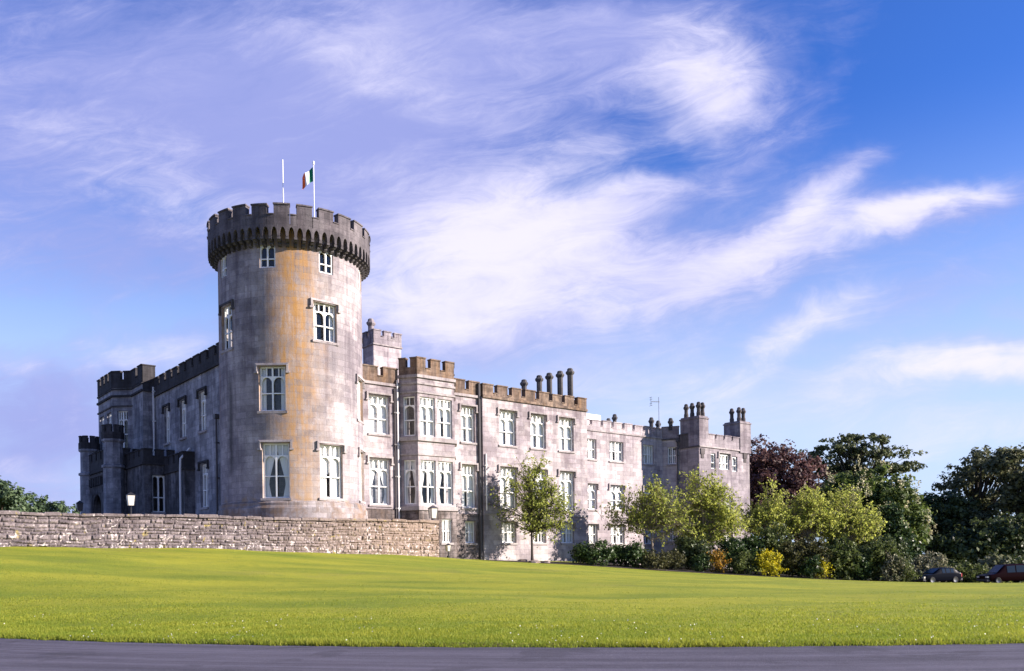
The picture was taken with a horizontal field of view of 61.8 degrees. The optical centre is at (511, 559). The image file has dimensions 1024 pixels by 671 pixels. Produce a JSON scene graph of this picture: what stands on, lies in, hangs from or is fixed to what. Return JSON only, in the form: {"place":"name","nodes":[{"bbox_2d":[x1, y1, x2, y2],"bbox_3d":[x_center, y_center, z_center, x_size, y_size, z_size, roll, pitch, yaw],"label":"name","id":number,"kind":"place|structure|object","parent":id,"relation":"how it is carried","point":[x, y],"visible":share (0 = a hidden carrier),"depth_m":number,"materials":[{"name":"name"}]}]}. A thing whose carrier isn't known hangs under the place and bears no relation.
{"place":"outdoors","nodes":[
{"label":"outdoors","id":0,"kind":"place"},
{"bbox_2d":[0,547,1023,647],"bbox_3d":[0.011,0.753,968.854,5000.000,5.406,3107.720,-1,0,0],"label":"lawn","id":1,"kind":"structure","parent":0,"point":[387,572],"depth_m":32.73,"materials":[{"name":"green plant"}]},
{"bbox_2d":[0,475,32,511],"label":"tree","id":2,"kind":"object","parent":1,"relation":"on","point":[11,499],"visible":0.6,"depth_m":119.43,"materials":[{"name":"green plant"}]},
{"bbox_2d":[18,491,49,512],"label":"distant tree","id":3,"kind":"object","parent":1,"relation":"on","point":[36,507],"visible":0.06,"depth_m":149.44,"materials":[{"name":"green plant"}]},
{"bbox_2d":[32,500,66,512],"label":"distant tree","id":4,"kind":"object","parent":1,"relation":"on","point":[51,505],"visible":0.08,"depth_m":151.55,"materials":[{"name":"green plant"}]},
{"bbox_2d":[47,500,78,513],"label":"distant tree","id":5,"kind":"object","parent":1,"relation":"on","point":[62,506],"visible":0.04,"depth_m":149.51,"materials":[{"name":"green plant"}]},
{"bbox_2d":[0,511,439,556],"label":"terrace wall","id":6,"kind":"structure","parent":1,"relation":"on","point":[420,537],"depth_m":49.51,"materials":[{"name":"stone"}]},
{"bbox_2d":[428,505,437,519],"bbox_3d":[-5.452,-3.214,59.063,0.575,1.060,0.575,-1,0,-34],"label":"lamp post","id":7,"kind":"object","parent":6,"relation":"on","point":[432,511],"visible":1,"depth_m":58.93,"materials":[{"name":"white glass"}]},
{"bbox_2d":[326,356,588,561],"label":"garden wing","id":8,"kind":"structure","parent":1,"relation":"on","point":[438,438],"depth_m":69.28,"materials":[{"name":"grey stone"}]},
{"bbox_2d":[365,391,393,436],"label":"window","id":9,"kind":"structure","parent":8,"relation":"in","point":[378,405],"depth_m":63.84,"materials":[{"name":"white paint"}]},
{"bbox_2d":[366,455,393,506],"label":"window","id":10,"kind":"structure","parent":8,"relation":"in","point":[382,465],"depth_m":63.88,"materials":[{"name":"white paint"}]},
{"bbox_2d":[362,318,402,382],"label":"roof turret","id":11,"kind":"object","parent":8,"relation":"on","point":[382,350],"visible":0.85,"depth_m":70.32,"materials":[{"name":"stone"}]},
{"bbox_2d":[403,396,414,435],"bbox_3d":[-7.702,-10.793,64.740,1.181,2.960,0.217,-1,0,16],"label":"window","id":12,"kind":"structure","parent":8,"relation":"in","point":[405,405],"depth_m":64.76,"materials":[{"name":"white paint"}]},
{"bbox_2d":[404,460,415,503],"bbox_3d":[-7.633,-5.824,64.740,1.181,3.340,0.217,-1,0,16],"label":"window","id":13,"kind":"structure","parent":8,"relation":"in","point":[407,463],"depth_m":64.77,"materials":[{"name":"white paint"}]},
{"bbox_2d":[397,356,457,557],"bbox_3d":[-6.145,-7.099,65.938,5.465,16.369,1.659,-1,0,-39],"label":"bay window","id":14,"kind":"structure","parent":8,"relation":"in","point":[417,380],"depth_m":64.88,"materials":[{"name":"stone"}]},
{"bbox_2d":[420,397,434,436],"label":"window","id":15,"kind":"structure","parent":8,"relation":"in","point":[426,404],"depth_m":65.09,"materials":[{"name":"white paint"}]},
{"bbox_2d":[421,460,435,504],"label":"window","id":16,"kind":"structure","parent":8,"relation":"in","point":[429,465],"depth_m":65.20,"materials":[{"name":"white paint"}]},
{"bbox_2d":[437,399,451,438],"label":"window","id":17,"kind":"structure","parent":8,"relation":"in","point":[443,406],"depth_m":66.12,"materials":[{"name":"white paint"}]},
{"bbox_2d":[438,461,452,504],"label":"window","id":18,"kind":"structure","parent":8,"relation":"in","point":[446,466],"depth_m":66.24,"materials":[{"name":"white paint"}]},
{"bbox_2d":[441,519,453,544],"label":"window","id":19,"kind":"structure","parent":8,"relation":"in","point":[446,523],"depth_m":66.11,"materials":[{"name":"white paint"}]},
{"bbox_2d":[458,403,477,444],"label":"window","id":20,"kind":"structure","parent":8,"relation":"in","point":[467,424],"depth_m":69.08,"materials":[{"name":"white paint"}]},
{"bbox_2d":[459,462,478,509],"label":"window","id":21,"kind":"structure","parent":8,"relation":"in","point":[467,471],"depth_m":69.09,"materials":[{"name":"white paint"}]},
{"bbox_2d":[464,521,477,544],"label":"window","id":22,"kind":"structure","parent":8,"relation":"in","point":[469,526],"depth_m":69.15,"materials":[{"name":"white paint"}]},
{"bbox_2d":[497,407,519,447],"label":"window","id":23,"kind":"structure","parent":8,"relation":"in","point":[506,419],"depth_m":71.28,"materials":[{"name":"white paint"}]},
{"bbox_2d":[497,464,519,510],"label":"window","id":24,"kind":"structure","parent":8,"relation":"in","point":[503,471],"depth_m":71.28,"materials":[{"name":"white paint"}]},
{"bbox_2d":[499,519,519,544],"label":"window","id":25,"kind":"structure","parent":8,"relation":"in","point":[507,530],"depth_m":71.28,"materials":[{"name":"white paint"}]},
{"bbox_2d":[528,411,548,450],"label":"window","id":26,"kind":"structure","parent":8,"relation":"in","point":[537,422],"depth_m":73.47,"materials":[{"name":"white paint"}]},
{"bbox_2d":[529,467,549,511],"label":"window","id":27,"kind":"structure","parent":8,"relation":"in","point":[547,469],"depth_m":73.70,"materials":[{"name":"white paint"}]},
{"bbox_2d":[533,524,547,544],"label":"window","id":28,"kind":"structure","parent":8,"relation":"in","point":[542,540],"depth_m":73.45,"materials":[{"name":"white paint"}]},
{"bbox_2d":[556,415,576,453],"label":"window","id":29,"kind":"structure","parent":8,"relation":"in","point":[565,425],"depth_m":75.50,"materials":[{"name":"white paint"}]},
{"bbox_2d":[557,469,577,512],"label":"window","id":30,"kind":"structure","parent":8,"relation":"in","point":[568,476],"depth_m":75.76,"materials":[{"name":"white paint"}]},
{"bbox_2d":[561,521,577,544],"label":"window","id":31,"kind":"structure","parent":8,"relation":"in","point":[568,533],"depth_m":75.54,"materials":[{"name":"white paint"}]},
{"bbox_2d":[504,414,679,564],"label":"wing","id":32,"kind":"structure","parent":1,"relation":"on","point":[640,451],"depth_m":83.39,"materials":[{"name":"grey stone"}]},
{"bbox_2d":[587,439,597,460],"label":"window","id":33,"kind":"structure","parent":32,"relation":"in","point":[590,442],"depth_m":80.79,"materials":[{"name":"white paint"}]},
{"bbox_2d":[588,482,599,510],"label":"window","id":34,"kind":"structure","parent":32,"relation":"in","point":[591,488],"depth_m":80.83,"materials":[{"name":"white paint"}]},
{"bbox_2d":[588,522,600,545],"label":"window","id":35,"kind":"structure","parent":32,"relation":"in","point":[591,528],"depth_m":80.79,"materials":[{"name":"white paint"}]},
{"bbox_2d":[609,441,624,463],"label":"window","id":36,"kind":"structure","parent":32,"relation":"in","point":[616,447],"depth_m":82.80,"materials":[{"name":"white paint"}]},
{"bbox_2d":[608,483,626,511],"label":"window","id":37,"kind":"structure","parent":32,"relation":"in","point":[614,490],"depth_m":82.74,"materials":[{"name":"white paint"}]},
{"bbox_2d":[609,523,627,545],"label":"window","id":38,"kind":"structure","parent":32,"relation":"in","point":[618,538],"depth_m":82.85,"materials":[{"name":"white paint"}]},
{"bbox_2d":[643,445,654,465],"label":"window","id":39,"kind":"structure","parent":32,"relation":"in","point":[647,450],"depth_m":85.70,"materials":[{"name":"white paint"}]},
{"bbox_2d":[667,447,676,465],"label":"window","id":40,"kind":"structure","parent":32,"relation":"in","point":[671,464],"depth_m":86.61,"materials":[{"name":"white paint"}]},
{"bbox_2d":[612,402,751,568],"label":"end wing","id":41,"kind":"structure","parent":1,"relation":"on","point":[727,453],"depth_m":86.28,"materials":[{"name":"grey stone"}]},
{"bbox_2d":[717,451,731,469],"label":"window","id":42,"kind":"structure","parent":41,"relation":"in","point":[723,458],"depth_m":87.14,"materials":[{"name":"white paint"}]},
{"bbox_2d":[494,560,901,581],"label":"flower bed","id":43,"kind":"object","parent":1,"relation":"on","point":[706,571],"visible":0.41,"depth_m":71.86,"materials":[{"name":"green plant"}]},
{"bbox_2d":[483,450,580,559],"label":"young tree","id":44,"kind":"object","parent":43,"relation":"on","point":[533,503],"visible":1,"depth_m":68.91,"materials":[{"name":"green plant"}]},
{"bbox_2d":[568,538,618,566],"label":"shrub","id":45,"kind":"object","parent":43,"relation":"on","point":[592,555],"visible":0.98,"depth_m":69.94,"materials":[{"name":"green plant"}]},
{"bbox_2d":[606,538,650,567],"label":"shrub","id":46,"kind":"object","parent":43,"relation":"on","point":[628,555],"visible":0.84,"depth_m":71.12,"materials":[{"name":"green plant"}]},
{"bbox_2d":[592,471,701,566],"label":"young tree","id":47,"kind":"object","parent":43,"relation":"on","point":[649,515],"visible":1,"depth_m":74.59,"materials":[{"name":"green plant"}]},
{"bbox_2d":[635,546,673,570],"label":"shrub","id":48,"kind":"object","parent":43,"relation":"on","point":[649,560],"visible":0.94,"depth_m":70.94,"materials":[{"name":"green plant"}]},
{"bbox_2d":[655,549,686,569],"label":"shrub","id":49,"kind":"object","parent":43,"relation":"on","point":[674,564],"visible":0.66,"depth_m":72.22,"materials":[{"name":"green plant"}]},
{"bbox_2d":[667,532,717,570],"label":"shrub","id":50,"kind":"object","parent":43,"relation":"on","point":[688,547],"visible":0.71,"depth_m":74.23,"materials":[{"name":"green plant"}]},
{"bbox_2d":[689,553,712,571],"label":"shrub","id":51,"kind":"object","parent":43,"relation":"on","point":[701,563],"visible":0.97,"depth_m":71.90,"materials":[{"name":"green plant"}]},
{"bbox_2d":[672,464,755,569],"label":"young tree","id":52,"kind":"object","parent":43,"relation":"on","point":[716,519],"visible":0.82,"depth_m":76.36,"materials":[{"name":"green plant"}]},
{"bbox_2d":[705,549,731,572],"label":"flowering bush","id":53,"kind":"object","parent":43,"relation":"on","point":[718,564],"visible":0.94,"depth_m":72.09,"materials":[{"name":"orange plant"}]},
{"bbox_2d":[714,535,767,573],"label":"shrub","id":54,"kind":"object","parent":43,"relation":"on","point":[733,546],"visible":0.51,"depth_m":75.05,"materials":[{"name":"green plant"}]},
{"bbox_2d":[727,550,759,574],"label":"shrub","id":55,"kind":"object","parent":43,"relation":"on","point":[742,564],"visible":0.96,"depth_m":72.31,"materials":[{"name":"green plant"}]},
{"bbox_2d":[733,474,796,536],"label":"young tree","id":56,"kind":"object","parent":43,"relation":"on","point":[763,516],"visible":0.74,"depth_m":79.45,"materials":[{"name":"green plant"}]},
{"bbox_2d":[752,548,788,576],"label":"flowering bush","id":57,"kind":"object","parent":43,"relation":"on","point":[768,563],"visible":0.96,"depth_m":72.36,"materials":[{"name":"yellow plant"}]},
{"bbox_2d":[750,519,794,574],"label":"shrub","id":58,"kind":"object","parent":43,"relation":"on","point":[771,542],"visible":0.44,"depth_m":76.49,"materials":[{"name":"green plant"}]},
{"bbox_2d":[777,535,834,577],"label":"shrub","id":59,"kind":"object","parent":43,"relation":"on","point":[798,553],"visible":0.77,"depth_m":73.72,"materials":[{"name":"green plant"}]},
{"bbox_2d":[797,554,823,578],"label":"shrub","id":60,"kind":"object","parent":43,"relation":"on","point":[809,569],"visible":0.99,"depth_m":72.62,"materials":[{"name":"green plant"}]},
{"bbox_2d":[777,481,844,542],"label":"young tree","id":61,"kind":"object","parent":43,"relation":"on","point":[807,519],"visible":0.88,"depth_m":80.22,"materials":[{"name":"green plant"}]},
{"bbox_2d":[814,557,834,579],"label":"flowering bush","id":62,"kind":"object","parent":43,"relation":"on","point":[825,571],"visible":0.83,"depth_m":73.03,"materials":[{"name":"yellow plant"}]},
{"bbox_2d":[808,537,851,577],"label":"shrub","id":63,"kind":"object","parent":43,"relation":"on","point":[834,540],"visible":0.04,"depth_m":80.86,"materials":[{"name":"green plant"}]},
{"bbox_2d":[819,534,862,579],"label":"shrub","id":64,"kind":"object","parent":43,"relation":"on","point":[843,558],"visible":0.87,"depth_m":74.39,"materials":[{"name":"green plant"}]},
{"bbox_2d":[818,482,887,544],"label":"young tree","id":65,"kind":"object","parent":43,"relation":"on","point":[854,525],"visible":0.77,"depth_m":81.38,"materials":[{"name":"green plant"}]},
{"bbox_2d":[843,553,873,580],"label":"shrub","id":66,"kind":"object","parent":43,"relation":"on","point":[863,568],"visible":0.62,"depth_m":74.89,"materials":[{"name":"green plant"}]},
{"bbox_2d":[858,539,902,580],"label":"shrub","id":67,"kind":"object","parent":43,"relation":"on","point":[876,552],"visible":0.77,"depth_m":75.40,"materials":[{"name":"green plant"}]},
{"bbox_2d":[847,534,913,579],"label":"shrub","id":68,"kind":"object","parent":43,"relation":"on","point":[867,545],"visible":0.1,"depth_m":81.12,"materials":[{"name":"green plant"}]},
{"bbox_2d":[876,550,911,581],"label":"flowering bush","id":69,"kind":"object","parent":43,"relation":"on","point":[887,569],"visible":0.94,"depth_m":74.64,"materials":[{"name":"green plant"}]},
{"bbox_2d":[872,502,926,580],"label":"conifer","id":70,"kind":"object","parent":43,"relation":"on","point":[894,526],"visible":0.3,"depth_m":87.24,"materials":[{"name":"green plant"}]},
{"bbox_2d":[894,560,921,581],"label":"shrub","id":71,"kind":"object","parent":43,"relation":"on","point":[910,575],"visible":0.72,"depth_m":74.85,"materials":[{"name":"green plant"}]},
{"bbox_2d":[905,550,954,581],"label":"flowering bush","id":72,"kind":"object","parent":43,"relation":"on","point":[922,564],"visible":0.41,"depth_m":81.24,"materials":[{"name":"green plant"}]},
{"bbox_2d":[749,434,833,542],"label":"copper beech","id":73,"kind":"object","parent":1,"relation":"on","point":[765,463],"visible":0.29,"depth_m":105.48,"materials":[{"name":"purple plant"}]},
{"bbox_2d":[796,432,927,482],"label":"cedar tree","id":74,"kind":"object","parent":1,"relation":"on","point":[849,451],"visible":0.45,"depth_m":116.87,"materials":[{"name":"green plant"}]},
{"bbox_2d":[810,455,937,579],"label":"chestnut tree","id":75,"kind":"object","parent":1,"relation":"on","point":[878,490],"visible":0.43,"depth_m":95.87,"materials":[{"name":"green plant"}]},
{"bbox_2d":[906,488,982,561],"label":"holly tree","id":76,"kind":"object","parent":1,"relation":"on","point":[951,506],"visible":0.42,"depth_m":105.88,"materials":[{"name":"green plant"}]},
{"bbox_2d":[938,557,974,582],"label":"shrub","id":77,"kind":"object","parent":1,"relation":"on","point":[956,564],"visible":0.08,"depth_m":86.65,"materials":[{"name":"green plant"}]},
{"bbox_2d":[925,511,1023,581],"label":"holly tree","id":78,"kind":"object","parent":1,"relation":"on","point":[1005,537],"visible":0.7,"depth_m":96.05,"materials":[{"name":"green plant"}]},
{"bbox_2d":[931,445,1022,516],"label":"oak tree","id":79,"kind":"object","parent":1,"relation":"on","point":[975,476],"visible":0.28,"depth_m":111.18,"materials":[{"name":"green plant"}]},
{"bbox_2d":[954,442,1023,533],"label":"oak tree","id":80,"kind":"object","parent":1,"relation":"on","point":[1010,459],"visible":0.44,"depth_m":104.40,"materials":[{"name":"green plant"}]},
{"bbox_2d":[976,549,1010,582],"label":"shrub","id":81,"kind":"object","parent":1,"relation":"on","point":[990,562],"visible":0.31,"depth_m":85.72,"materials":[{"name":"green plant"}]},
{"bbox_2d":[977,554,1023,582],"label":"shrub","id":82,"kind":"object","parent":1,"relation":"on","point":[1017,560],"visible":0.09,"depth_m":89.49,"materials":[{"name":"green plant"}]},
{"bbox_2d":[0,638,1023,670],"bbox_3d":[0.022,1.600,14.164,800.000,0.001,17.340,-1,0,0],"label":"road","id":83,"kind":"structure","parent":0,"point":[35,655],"depth_m":13.86,"materials":[{"name":"grey asphalt"}]},
{"bbox_2d":[0,0,1023,553],"label":"sky","id":84,"kind":"structure","parent":0,"point":[806,217],"materials":[{"name":"blue"}]},
{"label":"terrace","id":85,"kind":"structure","parent":0,"visible":0},
{"bbox_2d":[78,424,138,513],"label":"entrance porch","id":86,"kind":"object","parent":85,"relation":"on","point":[102,474],"visible":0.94,"depth_m":67.76,"materials":[{"name":"stone"}]},
{"bbox_2d":[126,492,135,513],"bbox_3d":[-22.265,-2.914,50.000,0.506,2.050,0.506,-1,0,-34],"label":"lamp post","id":87,"kind":"object","parent":85,"relation":"on","point":[130,498],"visible":0.83,"depth_m":49.88,"materials":[{"name":"white glass"}]},
{"bbox_2d":[96,341,384,514],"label":"entrance wing","id":88,"kind":"structure","parent":85,"relation":"on","point":[169,420],"depth_m":64.44,"materials":[{"name":"grey stone"}]},
{"bbox_2d":[119,411,127,447],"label":"window","id":89,"kind":"structure","parent":88,"relation":"in","point":[120,412],"depth_m":71.35,"materials":[{"name":"white paint"}]},
{"bbox_2d":[151,475,165,513],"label":"window","id":90,"kind":"structure","parent":88,"relation":"in","point":[157,476],"depth_m":65.06,"materials":[{"name":"white paint"}]},
{"bbox_2d":[161,403,170,445],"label":"window","id":91,"kind":"structure","parent":88,"relation":"in","point":[168,409],"depth_m":67.19,"materials":[{"name":"white paint"}]},
{"bbox_2d":[177,395,186,440],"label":"window","id":92,"kind":"structure","parent":88,"relation":"in","point":[184,397],"depth_m":64.49,"materials":[{"name":"white paint"}]},
{"bbox_2d":[195,386,206,433],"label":"window","id":93,"kind":"structure","parent":88,"relation":"in","point":[203,395],"depth_m":61.14,"materials":[{"name":"white paint"}]},
{"bbox_2d":[197,459,208,509],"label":"window","id":94,"kind":"structure","parent":88,"relation":"in","point":[205,469],"depth_m":61.17,"materials":[{"name":"white paint"}]},
{"bbox_2d":[206,202,370,518],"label":"round tower","id":95,"kind":"structure","parent":85,"relation":"on","point":[289,297],"depth_m":54.52,"materials":[{"name":"stone"}]},
{"bbox_2d":[218,299,234,353],"bbox_3d":[-18.415,-15.039,55.514,0.455,3.210,2.088,-1,0,-44],"label":"window","id":96,"kind":"structure","parent":95,"relation":"in","point":[226,310],"depth_m":55.56,"materials":[{"name":"white paint"}]},
{"bbox_2d":[260,246,275,267],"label":"window","id":97,"kind":"structure","parent":95,"relation":"in","point":[261,247],"depth_m":54.05,"materials":[{"name":"white paint"}]},
{"bbox_2d":[254,363,289,413],"bbox_3d":[-15.142,-10.800,54.164,2.289,3.180,0.568,-1,0,0],"label":"window","id":98,"kind":"structure","parent":95,"relation":"in","point":[263,370],"depth_m":54.22,"materials":[{"name":"white paint"}]},
{"bbox_2d":[257,439,293,500],"bbox_3d":[-14.904,-5.627,54.173,2.309,3.830,0.570,-1,0,0],"label":"window","id":99,"kind":"structure","parent":95,"relation":"in","point":[270,450],"depth_m":54.26,"materials":[{"name":"white paint"}]},
{"bbox_2d":[312,161,314,216],"bbox_3d":[-14.097,-24.756,60.220,0.400,7.300,1.960,-1,0,0],"label":"flagpole","id":100,"kind":"object","parent":95,"relation":"on","point":[313,162],"visible":0.23,"depth_m":60.98,"materials":[{"name":"white metal"}]},
{"bbox_2d":[302,167,312,189],"bbox_3d":[-14.578,-27.159,60.946,0.775,1.579,0.323,-1,0,0],"label":"flag","id":101,"kind":"object","parent":100,"relation":"attached to","point":[307,178],"visible":1,"depth_m":60.99,"materials":[{"name":"multicoloured fabric"}]},
{"bbox_2d":[309,297,340,345],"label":"window","id":102,"kind":"structure","parent":95,"relation":"in","point":[331,309],"depth_m":55.29,"materials":[{"name":"white paint"}]},
{"bbox_2d":[319,251,331,274],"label":"window","id":103,"kind":"structure","parent":95,"relation":"in","point":[325,265],"depth_m":55.25,"materials":[{"name":"white paint"}]},
{"bbox_2d":[316,441,346,500],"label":"window","id":104,"kind":"structure","parent":95,"relation":"in","point":[330,456],"depth_m":55.54,"materials":[{"name":"white paint"}]},
{"bbox_2d":[355,374,364,424],"bbox_3d":[-10.456,-10.875,58.393,0.455,3.160,2.189,-1,0,4],"label":"window","id":105,"kind":"structure","parent":95,"relation":"in","point":[357,382],"depth_m":58.37,"materials":[{"name":"white paint"}]},
{"bbox_2d":[358,447,365,503],"bbox_3d":[-10.367,-5.686,58.553,0.455,3.740,2.088,-1,0,2],"label":"window","id":106,"kind":"structure","parent":95,"relation":"in","point":[359,454],"depth_m":58.59,"materials":[{"name":"white paint"}]},
{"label":"car park","id":107,"kind":"structure","parent":0,"visible":0},
{"bbox_2d":[912,567,962,582],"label":"parked car","id":108,"kind":"object","parent":107,"relation":"on","point":[944,575],"visible":0.89,"depth_m":77.36,"materials":[{"name":"blue paint"}]},
{"bbox_2d":[951,560,990,582],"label":"shrub","id":109,"kind":"object","parent":107,"relation":"on","point":[970,573],"visible":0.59,"depth_m":83.46,"materials":[{"name":"green plant"}]},
{"bbox_2d":[976,564,1023,582],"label":"car","id":110,"kind":"object","parent":107,"relation":"on","point":[1014,573],"visible":0.98,"depth_m":78.17,"materials":[{"name":"red paint"}]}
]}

